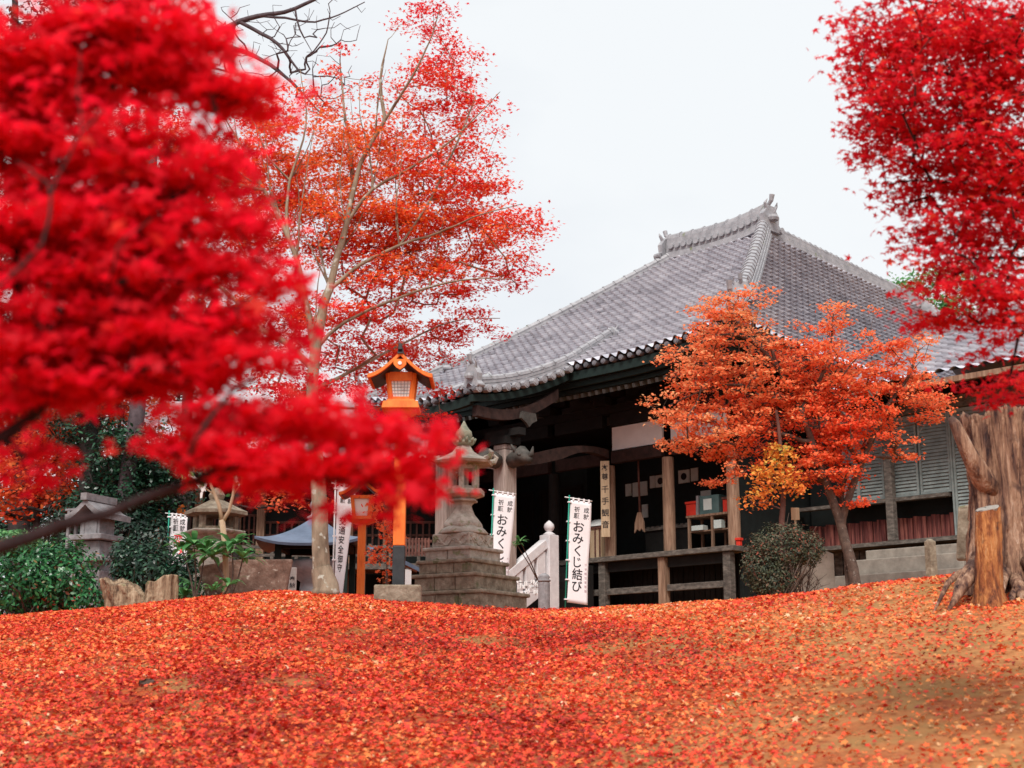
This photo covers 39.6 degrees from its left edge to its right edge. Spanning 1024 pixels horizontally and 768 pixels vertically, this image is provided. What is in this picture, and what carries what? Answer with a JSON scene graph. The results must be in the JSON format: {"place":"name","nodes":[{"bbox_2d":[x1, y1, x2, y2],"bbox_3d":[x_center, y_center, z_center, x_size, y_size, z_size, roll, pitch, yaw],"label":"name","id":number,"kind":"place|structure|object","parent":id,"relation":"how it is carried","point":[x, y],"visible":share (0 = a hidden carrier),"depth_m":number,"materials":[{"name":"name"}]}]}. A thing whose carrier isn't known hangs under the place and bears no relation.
{"place":"outdoors","nodes":[
{"label":"outdoors","id":0,"kind":"place"},
{"bbox_2d":[0,576,1023,767],"bbox_3d":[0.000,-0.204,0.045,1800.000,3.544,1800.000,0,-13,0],"label":"ground","id":1,"kind":"structure","parent":0,"point":[911,737],"depth_m":10.67,"materials":[{"name":"orange soil"}]},
{"bbox_2d":[0,490,42,547],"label":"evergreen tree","id":2,"kind":"object","parent":1,"relation":"on","point":[4,526],"visible":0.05,"depth_m":44.15,"materials":[{"name":"green plant"}]},
{"bbox_2d":[0,529,46,614],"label":"clipped hedge","id":3,"kind":"object","parent":1,"relation":"on","point":[5,532],"visible":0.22,"depth_m":22.78,"materials":[{"name":"green plant"}]},
{"bbox_2d":[0,0,78,613],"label":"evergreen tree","id":4,"kind":"object","parent":1,"relation":"on","point":[18,525],"visible":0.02,"depth_m":36.70,"materials":[{"name":"green plant"}]},
{"bbox_2d":[0,375,101,573],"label":"maple tree","id":5,"kind":"object","parent":1,"relation":"on","point":[13,513],"visible":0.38,"depth_m":28.51,"materials":[{"name":"red plant"}]},
{"bbox_2d":[0,527,104,615],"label":"camellia hedge","id":6,"kind":"object","parent":1,"relation":"on","point":[43,591],"visible":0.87,"depth_m":20.10,"materials":[{"name":"green plant"}]},
{"bbox_2d":[0,412,108,596],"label":"evergreen tree","id":7,"kind":"object","parent":1,"relation":"on","point":[44,516],"visible":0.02,"depth_m":45.99,"materials":[{"name":"green plant"}]},
{"bbox_2d":[64,492,130,609],"bbox_3d":[-7.093,2.916,23.972,1.000,2.069,0.820,-5,-13,21],"label":"stone lantern","id":8,"kind":"object","parent":1,"relation":"on","point":[100,537],"visible":0.47,"depth_m":23.83,"materials":[{"name":"grey stone"}]},
{"bbox_2d":[40,488,174,579],"bbox_3d":[-7.625,3.106,26.681,2.831,2.422,1.229,-4,-13,16],"label":"dark shrub","id":9,"kind":"object","parent":1,"relation":"on","point":[143,532],"visible":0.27,"depth_m":26.53,"materials":[{"name":"green plant"}]},
{"bbox_2d":[44,397,182,496],"bbox_3d":[-8.412,2.290,30.199,3.762,5.568,2.340,0,-13,0],"label":"maple tree","id":10,"kind":"object","parent":1,"relation":"on","point":[147,403],"visible":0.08,"depth_m":30.37,"materials":[{"name":"red plant"}]},
{"bbox_2d":[26,259,214,552],"bbox_3d":[-8.060,0.628,28.006,4.558,8.155,3.062,0,-13,0],"label":"evergreen tree","id":11,"kind":"object","parent":1,"relation":"on","point":[88,442],"visible":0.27,"depth_m":27.42,"materials":[{"name":"green plant"}]},
{"bbox_2d":[99,576,145,606],"bbox_3d":[-5.240,2.887,19.442,0.827,0.526,0.552,0,-13,0],"label":"tree stump","id":12,"kind":"object","parent":1,"relation":"on","point":[120,591],"visible":0.59,"depth_m":19.27,"materials":[{"name":"beige wood"}]},
{"bbox_2d":[138,678,155,686],"bbox_3d":[-3.011,2.486,11.746,0.150,0.111,0.110,0,-13,0],"label":"rock","id":13,"kind":"object","parent":1,"relation":"on","point":[147,681],"visible":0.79,"depth_m":11.71,"materials":[{"name":"grey stone"}]},
{"bbox_2d":[102,535,205,598],"bbox_3d":[-5.610,2.970,22.376,1.661,1.220,1.117,0,-13,0],"label":"dark shrub","id":14,"kind":"object","parent":1,"relation":"on","point":[135,567],"visible":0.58,"depth_m":22.18,"materials":[{"name":"green plant"}]},
{"bbox_2d":[144,574,178,601],"bbox_3d":[-4.814,2.868,19.438,0.542,0.518,0.447,5,-13,-20],"label":"tree stump","id":15,"kind":"object","parent":1,"relation":"on","point":[164,587],"visible":0.61,"depth_m":19.31,"materials":[{"name":"beige wood"}]},
{"bbox_2d":[165,511,187,567],"bbox_3d":[-6.263,3.319,26.393,0.458,1.944,0.116,-1,-13,6],"label":"cloth banner","id":16,"kind":"object","parent":1,"relation":"on","point":[178,524],"visible":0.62,"depth_m":26.53,"materials":[{"name":"white fabric"}]},
{"bbox_2d":[150,364,211,400],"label":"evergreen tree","id":17,"kind":"object","parent":1,"relation":"on","point":[178,397],"depth_m":51.00,"materials":[{"name":"green plant"}]},
{"bbox_2d":[177,505,186,516],"bbox_3d":[-6.773,3.597,28.908,0.170,2.307,0.170,0,-13,0],"label":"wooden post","id":18,"kind":"object","parent":1,"relation":"on","point":[180,510],"visible":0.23,"depth_m":29.06,"materials":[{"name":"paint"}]},
{"bbox_2d":[162,531,216,596],"bbox_3d":[-4.463,2.543,19.853,0.896,0.956,0.787,-10,-16,37],"label":"leafy plant","id":19,"kind":"object","parent":1,"relation":"on","point":[193,540],"visible":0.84,"depth_m":19.81,"materials":[{"name":"green plant"}]},
{"bbox_2d":[178,577,205,598],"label":"leafy plant","id":20,"kind":"object","parent":1,"relation":"on","point":[184,591],"visible":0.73,"depth_m":20.01,"materials":[{"name":"green plant"}]},
{"bbox_2d":[160,554,240,597],"bbox_3d":[-5.881,3.726,26.814,2.116,1.172,1.141,0,-13,0],"label":"dark shrub","id":21,"kind":"object","parent":1,"relation":"on","point":[193,562],"depth_m":26.75,"materials":[{"name":"green plant"}]},
{"bbox_2d":[167,470,238,593],"bbox_3d":[-4.202,1.952,19.952,1.383,2.231,0.646,0,-13,0],"label":"fortune tree","id":22,"kind":"object","parent":1,"relation":"on","point":[222,520],"visible":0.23,"depth_m":19.94,"materials":[{"name":"brown plant"}]},
{"bbox_2d":[200,486,205,497],"bbox_3d":[-4.336,1.490,20.003,0.094,0.237,0.020,0,-13,0],"label":"paper slip","id":23,"kind":"object","parent":22,"relation":"hanging from","point":[202,490],"visible":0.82,"depth_m":19.99,"materials":[{"name":"white paper"}]},
{"bbox_2d":[184,488,247,595],"bbox_3d":[-5.223,2.907,24.964,1.120,2.189,0.970,0,-13,0],"label":"stone lantern","id":24,"kind":"object","parent":1,"relation":"on","point":[204,515],"visible":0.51,"depth_m":24.77,"materials":[{"name":"stone"}]},
{"bbox_2d":[176,298,264,554],"bbox_3d":[-7.357,1.584,33.654,2.936,8.217,1.816,7,-14,-28],"label":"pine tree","id":25,"kind":"object","parent":1,"relation":"on","point":[188,506],"visible":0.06,"depth_m":33.11,"materials":[{"name":"green plant"}]},
{"bbox_2d":[201,575,246,594],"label":"leafy plant","id":26,"kind":"object","parent":1,"relation":"on","point":[215,586],"visible":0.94,"depth_m":19.14,"materials":[{"name":"green plant"}]},
{"bbox_2d":[186,529,266,593],"bbox_3d":[-3.921,2.465,19.574,1.243,0.903,0.768,-5,-13,21],"label":"leafy plant","id":27,"kind":"object","parent":1,"relation":"on","point":[229,545],"visible":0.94,"depth_m":19.54,"materials":[{"name":"green plant"}]},
{"bbox_2d":[114,0,364,566],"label":"bare tree","id":28,"kind":"object","parent":1,"relation":"on","point":[136,414],"visible":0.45,"depth_m":29.03,"materials":[{"name":"grey plant"}]},
{"bbox_2d":[0,0,486,554],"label":"maple tree","id":29,"kind":"object","parent":1,"relation":"on","point":[104,282],"visible":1,"depth_m":3.15,"materials":[{"name":"red plant"}]},
{"bbox_2d":[198,559,292,595],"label":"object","id":30,"kind":"object","parent":1,"relation":"on","point":[270,574],"visible":0.47,"depth_m":20.21,"materials":[{"name":"grey stone"}]},
{"bbox_2d":[194,400,336,559],"bbox_3d":[-5.618,2.760,31.217,4.035,4.903,2.188,0,-13,0],"label":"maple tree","id":31,"kind":"object","parent":1,"relation":"on","point":[238,505],"visible":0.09,"depth_m":31.04,"materials":[{"name":"red plant"}]},
{"bbox_2d":[65,401,468,594],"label":"lattice hall","id":32,"kind":"structure","parent":1,"relation":"on","point":[260,522],"depth_m":36.15,"materials":[{"name":"brown wood"}]},
{"bbox_2d":[0,0,564,596],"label":"maple tree","id":33,"kind":"object","parent":1,"relation":"on","point":[314,204],"visible":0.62,"depth_m":19.48,"materials":[{"name":"red plant"}]},
{"bbox_2d":[288,567,296,590],"bbox_3d":[-3.528,3.274,22.832,0.130,0.653,0.053,0,-13,0],"label":"stone marker","id":34,"kind":"object","parent":1,"relation":"on","point":[292,581],"visible":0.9,"depth_m":22.84,"materials":[{"name":"grey stone"}]},
{"bbox_2d":[254,501,373,593],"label":"incense pavilion","id":35,"kind":"structure","parent":1,"relation":"on","point":[294,541],"depth_m":26.45,"materials":[{"name":"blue metal"}]},
{"bbox_2d":[331,482,351,592],"bbox_3d":[-2.805,2.681,23.506,0.418,2.185,0.116,3,-13,-11],"label":"cloth banner","id":36,"kind":"object","parent":1,"relation":"on","point":[342,544],"visible":0.63,"depth_m":23.54,"materials":[{"name":"white fabric"}]},
{"bbox_2d":[339,486,377,593],"bbox_3d":[-2.325,2.482,21.985,0.680,2.047,0.560,0,-13,0],"label":"wooden lamp","id":37,"kind":"object","parent":1,"relation":"on","point":[357,501],"visible":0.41,"depth_m":21.95,"materials":[{"name":"paint"}]},
{"bbox_2d":[361,491,407,584],"bbox_3d":[-1.892,2.303,21.017,0.687,2.077,0.698,-3,-13,12],"label":"sapling","id":38,"kind":"object","parent":1,"relation":"on","point":[373,558],"visible":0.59,"depth_m":20.94,"materials":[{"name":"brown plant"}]},
{"bbox_2d":[374,585,421,601],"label":"stone block","id":39,"kind":"structure","parent":1,"relation":"on","point":[407,593],"depth_m":17.98,"materials":[{"name":"grey stone"}]},
{"bbox_2d":[367,343,434,584],"bbox_3d":[-1.482,1.229,18.856,0.860,3.460,0.806,0,-13,0],"label":"wooden lamp","id":40,"kind":"object","parent":1,"relation":"on","point":[395,379],"visible":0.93,"depth_m":18.85,"materials":[{"name":"paint"}]},
{"bbox_2d":[405,561,418,584],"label":"water basin roof","id":41,"kind":"structure","parent":1,"relation":"on","point":[410,566],"depth_m":24.41,"materials":[{"name":"blue metal"}]},
{"bbox_2d":[405,538,431,560],"bbox_3d":[-1.823,3.644,26.880,0.600,1.460,0.090,0,-13,0],"label":"wooden rack","id":42,"kind":"object","parent":1,"relation":"on","point":[412,541],"visible":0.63,"depth_m":26.96,"materials":[{"name":"red wood"}]},
{"bbox_2d":[411,421,529,608],"bbox_3d":[-0.676,2.178,23.081,1.418,3.212,1.405,-8,-15,32],"label":"stone lantern","id":43,"kind":"object","parent":1,"relation":"on","point":[463,564],"visible":0.9,"depth_m":22.65,"materials":[{"name":"stone"}]},
{"bbox_2d":[489,488,515,575],"bbox_3d":[-0.193,3.386,28.500,0.590,2.608,0.137,3,-13,-12],"label":"cloth banner","id":44,"kind":"object","parent":1,"relation":"on","point":[502,518],"visible":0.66,"depth_m":28.66,"materials":[{"name":"white fabric"}]},
{"bbox_2d":[0,572,1023,767],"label":"fallen leaves","id":45,"kind":"object","parent":1,"relation":"on","point":[290,598],"visible":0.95,"depth_m":11.92,"materials":[{"name":"orange plant"}]},
{"bbox_2d":[511,535,537,579],"bbox_3d":[0.408,3.860,31.184,0.433,1.019,1.194,-10,-16,39],"label":"leafy plant","id":46,"kind":"object","parent":1,"relation":"on","point":[517,544],"visible":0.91,"depth_m":31.09,"materials":[{"name":"green plant"}]},
{"bbox_2d":[516,580,537,595],"bbox_3d":[0.339,4.303,28.343,0.520,0.809,0.098,0,-13,0],"label":"fortune rack","id":47,"kind":"object","parent":1,"relation":"on","point":[532,582],"visible":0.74,"depth_m":28.38,"materials":[{"name":"white paper"}]},
{"bbox_2d":[537,573,550,608],"bbox_3d":[0.627,4.124,27.767,0.270,0.854,0.266,0,-13,0],"label":"stone bollard","id":48,"kind":"object","parent":1,"relation":"on","point":[543,580],"visible":0.91,"depth_m":27.70,"materials":[{"name":"grey stone"}]},
{"bbox_2d":[564,495,591,607],"bbox_3d":[1.282,3.332,27.511,0.595,2.366,0.116,4,-13,-16],"label":"cloth banner","id":49,"kind":"object","parent":1,"relation":"on","point":[578,527],"visible":1,"depth_m":27.56,"materials":[{"name":"white fabric"}]},
{"bbox_2d":[354,194,955,608],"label":"temple hall","id":50,"kind":"structure","parent":1,"relation":"on","point":[546,409],"depth_m":35.64,"materials":[{"name":"tile"}]},
{"bbox_2d":[491,497,493,535],"bbox_3d":[-0.291,4.130,39.050,0.780,2.120,0.065,-12,-17,44],"label":"banner pole","id":51,"kind":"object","parent":50,"relation":"in","point":[491,497],"depth_m":39.42,"materials":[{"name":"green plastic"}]},
{"bbox_2d":[516,491,534,558],"bbox_3d":[0.310,4.000,38.464,0.780,2.120,0.065,-12,-17,44],"label":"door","id":52,"kind":"structure","parent":50,"relation":"in","point":[525,502],"depth_m":38.47,"materials":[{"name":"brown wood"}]},
{"bbox_2d":[509,521,558,608],"bbox_3d":[0.326,4.191,32.208,1.830,2.338,0.320,12,-17,-44],"label":"stone balustrade","id":53,"kind":"object","parent":50,"relation":"on","point":[543,553],"visible":0.57,"depth_m":32.48,"materials":[{"name":"white stone"}]},
{"bbox_2d":[539,489,548,539],"bbox_3d":[1.018,3.847,37.773,0.780,2.120,0.065,-12,-17,44],"label":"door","id":54,"kind":"structure","parent":50,"relation":"in","point":[543,494],"depth_m":38.03,"materials":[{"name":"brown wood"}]},
{"bbox_2d":[560,485,582,560],"bbox_3d":[1.562,3.728,37.242,0.780,2.120,0.065,-12,-17,44],"label":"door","id":55,"kind":"structure","parent":50,"relation":"in","point":[576,491],"depth_m":37.40,"materials":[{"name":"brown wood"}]},
{"bbox_2d":[589,519,604,557],"bbox_3d":[2.108,3.816,35.058,0.680,1.038,0.550,-12,-17,44],"label":"fortune cabinet","id":56,"kind":"object","parent":50,"relation":"on","point":[597,546],"visible":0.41,"depth_m":34.78,"materials":[{"name":"beige wood"}]},
{"bbox_2d":[600,461,609,536],"bbox_3d":[2.256,2.777,34.415,0.215,1.851,0.034,-2,-13,10],"label":"name board","id":57,"kind":"object","parent":50,"relation":"attached to","point":[605,500],"visible":1,"depth_m":34.40,"materials":[{"name":"beige wood"}]},
{"bbox_2d":[625,484,631,495],"bbox_3d":[3.061,2.784,37.350,0.199,0.318,0.025,-12,-17,44],"label":"wall notice","id":58,"kind":"object","parent":50,"relation":"attached to","point":[628,489],"depth_m":37.34,"materials":[{"name":"paper"}]},
{"bbox_2d":[634,461,644,532],"bbox_3d":[3.098,2.302,34.655,0.068,2.657,0.319,12,-17,-44],"label":"bell rope","id":59,"kind":"object","parent":50,"relation":"hanging from","point":[639,523],"visible":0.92,"depth_m":34.45,"materials":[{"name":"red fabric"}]},
{"bbox_2d":[632,481,647,496],"bbox_3d":[3.338,2.738,37.076,0.493,0.368,0.025,-12,-17,44],"label":"wall notice","id":60,"kind":"object","parent":50,"relation":"attached to","point":[643,488],"depth_m":37.03,"materials":[{"name":"paper"}]},
{"bbox_2d":[642,504,647,517],"bbox_3d":[3.447,3.290,36.843,0.025,0.341,0.196,12,-17,-44],"label":"wall notice","id":61,"kind":"object","parent":50,"relation":"attached to","point":[644,510],"depth_m":36.83,"materials":[{"name":"paper"}]},
{"bbox_2d":[650,476,654,487],"bbox_3d":[3.639,2.537,36.814,0.163,0.313,0.025,-12,-17,44],"label":"wall notice","id":62,"kind":"object","parent":50,"relation":"attached to","point":[652,481],"depth_m":36.80,"materials":[{"name":"paper"}]},
{"bbox_2d":[655,475,661,487],"bbox_3d":[3.824,2.498,36.628,0.324,0.311,0.031,-12,-17,44],"label":"wall notice","id":63,"kind":"object","parent":50,"relation":"attached to","point":[658,480],"depth_m":36.66,"materials":[{"name":"paper"}]},
{"bbox_2d":[642,523,705,552],"bbox_3d":[3.986,3.863,34.711,1.500,0.800,0.700,-12,-17,44],"label":"offertory chest","id":64,"kind":"object","parent":50,"relation":"on","point":[654,536],"visible":0.42,"depth_m":34.42,"materials":[{"name":"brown wood"}]},
{"bbox_2d":[678,469,689,483],"bbox_3d":[4.366,2.348,36.106,0.351,0.332,0.031,-12,-17,44],"label":"wall notice","id":65,"kind":"object","parent":50,"relation":"attached to","point":[683,476],"depth_m":36.09,"materials":[{"name":"paper"}]},
{"bbox_2d":[691,468,698,481],"bbox_3d":[4.606,2.283,35.879,0.025,0.330,0.222,12,-17,-44],"label":"wall notice","id":66,"kind":"object","parent":50,"relation":"attached to","point":[694,474],"depth_m":35.86,"materials":[{"name":"paper"}]},
{"bbox_2d":[700,490,710,495],"bbox_3d":[4.845,2.871,35.504,0.315,0.428,0.025,-12,-17,44],"label":"wall notice","id":67,"kind":"object","parent":50,"relation":"attached to","point":[705,492],"depth_m":35.52,"materials":[{"name":"paper"}]},
{"bbox_2d":[686,512,727,548],"bbox_3d":[4.855,3.502,33.248,1.500,0.910,0.600,-12,-17,44],"label":"display table","id":68,"kind":"object","parent":50,"relation":"on","point":[712,517],"visible":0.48,"depth_m":33.43,"materials":[{"name":"brown wood"}]},
{"bbox_2d":[685,501,695,515],"bbox_3d":[4.318,2.967,33.729,0.320,0.338,0.300,-12,-17,44],"label":"offering box","id":69,"kind":"object","parent":68,"relation":"on","point":[690,508],"visible":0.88,"depth_m":33.63,"materials":[{"name":"red paint"}]},
{"bbox_2d":[691,525,707,530],"bbox_3d":[4.410,3.393,33.439,0.200,0.118,0.340,12,-17,-44],"label":"card stack","id":70,"kind":"object","parent":68,"relation":"on","point":[699,527],"visible":1,"depth_m":33.35,"materials":[{"name":"paper"}]},
{"bbox_2d":[696,494,726,514],"bbox_3d":[4.689,2.845,33.456,0.660,0.458,0.350,-12,-17,44],"label":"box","id":71,"kind":"object","parent":68,"relation":"on","point":[707,504],"visible":0.82,"depth_m":33.30,"materials":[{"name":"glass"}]},
{"bbox_2d":[714,519,724,528],"bbox_3d":[4.813,3.257,33.013,0.160,0.198,0.220,12,-17,-44],"label":"card stack","id":72,"kind":"object","parent":68,"relation":"on","point":[719,524],"visible":1,"depth_m":32.95,"materials":[{"name":"paper"}]},
{"bbox_2d":[721,497,726,511],"bbox_3d":[5.152,2.801,33.028,0.340,0.358,0.460,12,-17,-44],"label":"offering box","id":73,"kind":"object","parent":68,"relation":"on","point":[724,499],"visible":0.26,"depth_m":33.02,"materials":[{"name":"red paint"}]},
{"bbox_2d":[735,537,742,545],"bbox_3d":[5.075,3.529,31.786,0.140,0.178,0.140,-12,-17,44],"label":"fire bucket","id":74,"kind":"object","parent":50,"relation":"on","point":[739,540],"visible":1,"depth_m":31.75,"materials":[{"name":"red paint"}]},
{"bbox_2d":[733,410,808,568],"bbox_3d":[4.807,2.331,26.288,1.380,3.747,1.372,0,-13,0],"label":"young maple","id":75,"kind":"object","parent":1,"relation":"on","point":[781,454],"visible":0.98,"depth_m":26.21,"materials":[{"name":"orange plant"}]},
{"bbox_2d":[739,514,826,596],"bbox_3d":[4.750,3.125,24.912,1.554,1.713,0.958,0,-13,0],"label":"dull bush","id":76,"kind":"object","parent":1,"relation":"on","point":[770,574],"visible":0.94,"depth_m":24.73,"materials":[{"name":"green plant"}]},
{"bbox_2d":[791,508,799,591],"bbox_3d":[5.294,3.258,26.413,0.155,1.927,0.052,0,-13,0],"label":"sign","id":77,"kind":"object","parent":1,"relation":"on","point":[795,515],"visible":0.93,"depth_m":26.57,"materials":[{"name":"beige wood"}]},
{"bbox_2d":[635,281,961,585],"bbox_3d":[5.464,1.168,26.858,6.281,6.440,2.415,0,-13,0],"label":"maple tree","id":78,"kind":"object","parent":1,"relation":"on","point":[848,428],"visible":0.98,"depth_m":26.87,"materials":[{"name":"orange plant"}]},
{"bbox_2d":[782,560,827,592],"bbox_3d":[5.108,3.486,25.017,0.989,0.966,0.442,0,-13,0],"label":"bare shrub","id":79,"kind":"object","parent":1,"relation":"on","point":[808,584],"visible":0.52,"depth_m":25.03,"materials":[{"name":"grey plant"}]},
{"bbox_2d":[787,551,834,591],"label":"concrete block","id":80,"kind":"structure","parent":1,"relation":"on","point":[825,568],"depth_m":27.21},
{"bbox_2d":[794,305,1023,588],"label":"side wing","id":81,"kind":"structure","parent":1,"relation":"on","point":[903,518],"depth_m":31.87,"materials":[{"name":"grey wood"}]},
{"bbox_2d":[806,0,1023,419],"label":"maple tree","id":82,"kind":"object","parent":1,"relation":"on","point":[976,82],"visible":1,"depth_m":7.85,"materials":[{"name":"red plant"}]},
{"bbox_2d":[924,539,937,576],"bbox_3d":[6.902,3.078,23.389,0.145,1.061,0.145,7,-14,-28],"label":"stone post","id":83,"kind":"object","parent":1,"relation":"on","point":[930,557],"visible":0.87,"depth_m":23.39,"materials":[{"name":"grey stone"}]},
{"bbox_2d":[887,256,1010,315],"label":"evergreen tree","id":84,"kind":"object","parent":1,"relation":"on","point":[941,305],"visible":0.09,"depth_m":61.66,"materials":[{"name":"green plant"}]},
{"bbox_2d":[956,505,968,560],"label":"mossy slab","id":85,"kind":"structure","parent":1,"relation":"on","point":[962,525],"depth_m":15.62,"materials":[{"name":"stone"}]},
{"bbox_2d":[932,404,1023,613],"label":"tree stump","id":86,"kind":"object","parent":1,"relation":"on","point":[991,452],"visible":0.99,"depth_m":14.13,"materials":[{"name":"brown wood"}]},
{"bbox_2d":[0,0,1023,614],"label":"sky","id":87,"kind":"structure","parent":0,"point":[637,121],"materials":[{"name":"white"}]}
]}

